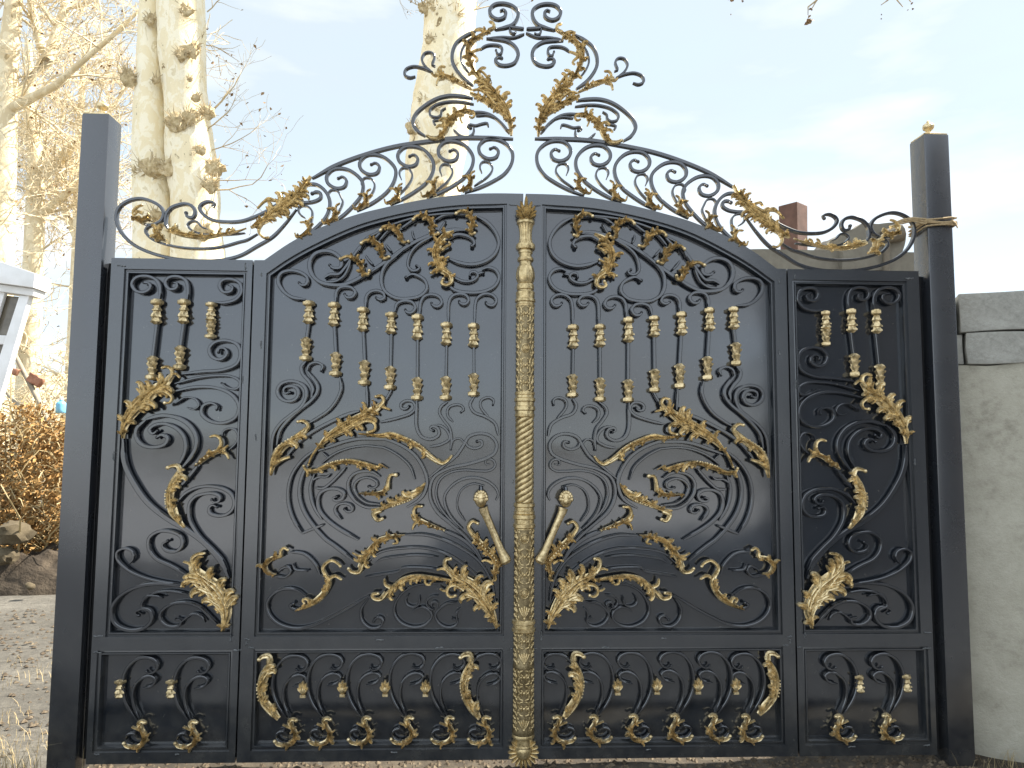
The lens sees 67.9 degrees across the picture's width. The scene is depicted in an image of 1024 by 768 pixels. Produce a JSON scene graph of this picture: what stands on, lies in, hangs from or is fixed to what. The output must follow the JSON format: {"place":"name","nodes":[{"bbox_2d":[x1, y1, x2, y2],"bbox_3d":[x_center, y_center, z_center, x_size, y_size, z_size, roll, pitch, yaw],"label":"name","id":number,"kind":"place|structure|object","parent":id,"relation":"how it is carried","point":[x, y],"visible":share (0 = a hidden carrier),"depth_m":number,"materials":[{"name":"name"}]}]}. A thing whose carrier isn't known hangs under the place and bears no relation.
{"place":"outdoors","nodes":[
{"label":"outdoors","id":0,"kind":"place"},
{"bbox_2d":[6,373,63,480],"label":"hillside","id":1,"kind":"structure","parent":0,"point":[48,384],"depth_m":38.79,"materials":[{"name":"beige soil"}]},
{"bbox_2d":[0,496,321,767],"bbox_3d":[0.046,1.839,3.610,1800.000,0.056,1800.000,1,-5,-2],"label":"ground","id":2,"kind":"structure","parent":0,"point":[40,604],"depth_m":5.12,"materials":[{"name":"beige soil"}]},
{"bbox_2d":[0,261,50,407],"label":"white booth","id":3,"kind":"object","parent":2,"relation":"on","point":[26,286],"visible":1,"depth_m":7.78,"materials":[{"name":"paint"}]},
{"bbox_2d":[0,542,57,595],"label":"spoil heap","id":4,"kind":"object","parent":2,"relation":"on","point":[38,570],"visible":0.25,"depth_m":7.84,"materials":[{"name":"brown soil"}]},
{"bbox_2d":[0,546,19,565],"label":"rock","id":5,"kind":"object","parent":4,"relation":"on","point":[9,555],"visible":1,"depth_m":7.75,"materials":[{"name":"stone"}]},
{"bbox_2d":[0,520,36,545],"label":"rock","id":6,"kind":"object","parent":5,"relation":"on","point":[10,534],"visible":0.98,"depth_m":7.77,"materials":[{"name":"stone"}]},
{"bbox_2d":[24,582,35,589],"bbox_3d":[-4.760,1.995,7.506,0.098,0.075,0.090,1,-5,-2],"label":"rock","id":7,"kind":"object","parent":2,"relation":"on","point":[29,586],"visible":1,"depth_m":7.48,"materials":[{"name":"stone"}]},
{"bbox_2d":[0,373,65,554],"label":"dry bush","id":8,"kind":"object","parent":2,"relation":"on","point":[19,501],"visible":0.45,"depth_m":8.49,"materials":[{"name":"brown plant"}]},
{"bbox_2d":[5,390,37,427],"bbox_3d":[-6.345,0.228,9.693,1.010,0.753,0.047,-2,-5,22],"label":"pole","id":9,"kind":"object","parent":8,"relation":"on","point":[13,399],"visible":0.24,"depth_m":9.68,"materials":[{"name":"grey wood"}]},
{"bbox_2d":[15,354,51,423],"bbox_3d":[-6.170,0.001,9.720,0.925,1.086,0.059,-2,-5,25],"label":"pole","id":10,"kind":"object","parent":8,"relation":"on","point":[25,376],"visible":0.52,"depth_m":9.68,"materials":[{"name":"grey wood"}]},
{"bbox_2d":[12,368,20,375],"bbox_3d":[-6.378,-0.169,9.722,0.158,0.126,0.092,1,-5,-2],"label":"brick","id":11,"kind":"object","parent":10,"relation":"on","point":[15,372],"visible":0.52,"depth_m":9.69,"materials":[{"name":"red brick"}]},
{"bbox_2d":[26,372,44,387],"bbox_3d":[-6.083,-0.051,9.726,0.212,0.199,0.132,1,-5,-2],"label":"brick","id":12,"kind":"object","parent":10,"relation":"on","point":[37,381],"visible":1,"depth_m":9.68,"materials":[{"name":"red brick"}]},
{"bbox_2d":[55,398,65,412],"bbox_3d":[-5.417,0.257,9.129,0.116,0.185,0.113,1,-5,-2],"label":"plastic bottle","id":13,"kind":"object","parent":8,"relation":"in","point":[60,406],"visible":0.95,"depth_m":9.09,"materials":[{"name":"blue plastic"}]},
{"bbox_2d":[0,336,69,545],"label":"dry bush","id":14,"kind":"object","parent":2,"relation":"on","point":[60,378],"visible":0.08,"depth_m":10.69,"materials":[{"name":"beige plant"}]},
{"bbox_2d":[10,23,222,486],"bbox_3d":[-11.345,-3.511,19.416,6.879,13.359,5.722,-3,-6,37],"label":"bare tree","id":15,"kind":"object","parent":2,"relation":"on","point":[34,243],"visible":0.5,"depth_m":19.40,"materials":[{"name":"beige plant"}]},
{"bbox_2d":[0,0,238,470],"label":"bare tree","id":16,"kind":"object","parent":2,"relation":"on","point":[15,99],"visible":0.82,"depth_m":15.76,"materials":[{"name":"beige plant"}]},
{"bbox_2d":[12,1,234,416],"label":"bare tree","id":17,"kind":"object","parent":2,"relation":"on","point":[80,96],"visible":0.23,"depth_m":23.56,"materials":[{"name":"beige plant"}]},
{"bbox_2d":[116,0,297,258],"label":"plane tree","id":18,"kind":"object","parent":2,"relation":"on","point":[174,160],"visible":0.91,"depth_m":12.56,"materials":[{"name":"beige plant"}]},
{"bbox_2d":[399,0,532,202],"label":"plane tree","id":19,"kind":"object","parent":2,"relation":"on","point":[448,24],"visible":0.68,"depth_m":14.26,"materials":[{"name":"beige plant"}]},
{"bbox_2d":[0,649,1022,767],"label":"dry grass","id":20,"kind":"structure","parent":2,"relation":"on","point":[34,763],"depth_m":3.60,"materials":[{"name":"plant"}]},
{"bbox_2d":[750,202,914,270],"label":"house","id":21,"kind":"structure","parent":2,"relation":"on","point":[794,214],"depth_m":10.62,"materials":[{"name":"beige concrete"}]},
{"bbox_2d":[910,120,975,765],"bbox_3d":[2.190,0.257,3.882,0.132,3.312,0.134,1,-5,-2],"label":"gate post","id":22,"kind":"object","parent":2,"relation":"on","point":[931,198],"visible":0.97,"depth_m":3.82,"materials":[{"name":"black metal"}]},
{"bbox_2d":[786,269,936,755],"bbox_3d":[1.724,0.611,3.805,0.710,2.394,0.092,1,-5,-2],"label":"side panel","id":23,"kind":"object","parent":22,"relation":"attached to","point":[865,682],"visible":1,"depth_m":3.81,"materials":[{"name":"black paint"}]},
{"bbox_2d":[525,194,797,758],"bbox_3d":[0.726,0.417,3.749,1.331,2.759,0.124,1,-5,-2],"label":"gate leaf","id":24,"kind":"object","parent":23,"relation":"attached to","point":[664,617],"visible":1,"depth_m":3.77,"materials":[{"name":"black paint"}]},
{"bbox_2d":[526,2,916,269],"bbox_3d":[1.083,-1.278,3.922,2.030,1.402,0.051,1,-5,-2],"label":"gate crest","id":25,"kind":"object","parent":23,"relation":"on","point":[553,102],"visible":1,"depth_m":3.90,"materials":[{"name":"black paint"}]},
{"bbox_2d":[898,216,957,236],"bbox_3d":[2.138,-0.824,3.963,0.285,0.072,0.182,1,-5,-2],"label":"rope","id":26,"kind":"object","parent":22,"relation":"attached to","point":[920,222],"visible":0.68,"depth_m":3.90,"materials":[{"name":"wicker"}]},
{"bbox_2d":[919,277,938,748],"bbox_3d":[2.097,0.625,3.867,0.055,2.375,0.020,1,-5,-2],"label":"hinge strip","id":27,"kind":"object","parent":22,"relation":"attached to","point":[930,548],"visible":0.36,"depth_m":3.85,"materials":[{"name":"black metal"}]},
{"bbox_2d":[958,363,1023,762],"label":"boundary wall","id":28,"kind":"structure","parent":2,"relation":"on","point":[992,415],"depth_m":3.86,"materials":[{"name":"grey concrete"}]},
{"bbox_2d":[957,335,963,364],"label":"stone block","id":29,"kind":"structure","parent":28,"relation":"on","point":[960,351],"depth_m":3.99,"materials":[{"name":"grey stone"}]},
{"bbox_2d":[962,331,1023,365],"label":"stone block","id":30,"kind":"structure","parent":28,"relation":"on","point":[991,348],"depth_m":3.92,"materials":[{"name":"grey stone"}]},
{"bbox_2d":[955,290,1023,336],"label":"stone block","id":31,"kind":"structure","parent":30,"relation":"on","point":[991,312],"depth_m":3.94,"materials":[{"name":"grey stone"}]},
{"bbox_2d":[0,609,991,767],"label":"gravel","id":32,"kind":"structure","parent":0,"point":[438,763],"depth_m":3.71,"materials":[{"name":"grey gravel"}]},
{"bbox_2d":[0,0,1023,373],"label":"sky","id":33,"kind":"structure","parent":0,"point":[824,115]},
{"bbox_2d":[88,754,1023,767],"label":"soil path","id":34,"kind":"structure","parent":0,"point":[707,761],"depth_m":3.69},
{"bbox_2d":[46,99,120,767],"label":"gate post","id":35,"kind":"object","parent":34,"relation":"on","point":[95,238],"visible":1,"depth_m":3.64,"materials":[{"name":"black metal"}]},
{"bbox_2d":[84,263,110,758],"bbox_3d":[-1.994,0.584,3.691,0.055,2.375,0.020,1,-5,-2],"label":"hinge strip","id":36,"kind":"object","parent":35,"relation":"attached to","point":[89,667],"visible":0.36,"depth_m":3.68,"materials":[{"name":"black metal"}]},
{"bbox_2d":[86,258,253,763],"bbox_3d":[-1.618,0.578,3.662,0.710,2.394,0.091,1,-5,-2],"label":"side panel","id":37,"kind":"object","parent":35,"relation":"attached to","point":[165,652],"visible":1,"depth_m":3.66,"materials":[{"name":"black paint"}]},
{"bbox_2d":[114,1,523,259],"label":"gate crest","id":38,"kind":"object","parent":37,"relation":"on","point":[493,98],"visible":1,"depth_m":3.84,"materials":[{"name":"black paint"}]},
{"bbox_3d":[0.035,1.836,3.384,0.388,0.081,0.396,1,-5,-2],"label":"threshold slab","id":39,"kind":"object","parent":34,"relation":"on","visible":0},
{"bbox_2d":[237,193,538,767],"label":"gate leaf","id":40,"kind":"object","parent":39,"relation":"on","point":[388,591],"visible":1,"depth_m":3.71,"materials":[{"name":"black paint"}]},
{"bbox_2d":[804,0,817,24],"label":"hanging twig","id":41,"kind":"object","parent":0,"point":[808,21],"visible":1,"depth_m":7.73,"materials":[{"name":"brown plant"}]},
{"bbox_2d":[881,0,913,19],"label":"hanging twig","id":42,"kind":"object","parent":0,"point":[899,3],"visible":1,"depth_m":7.77,"materials":[{"name":"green plant"}]}
]}

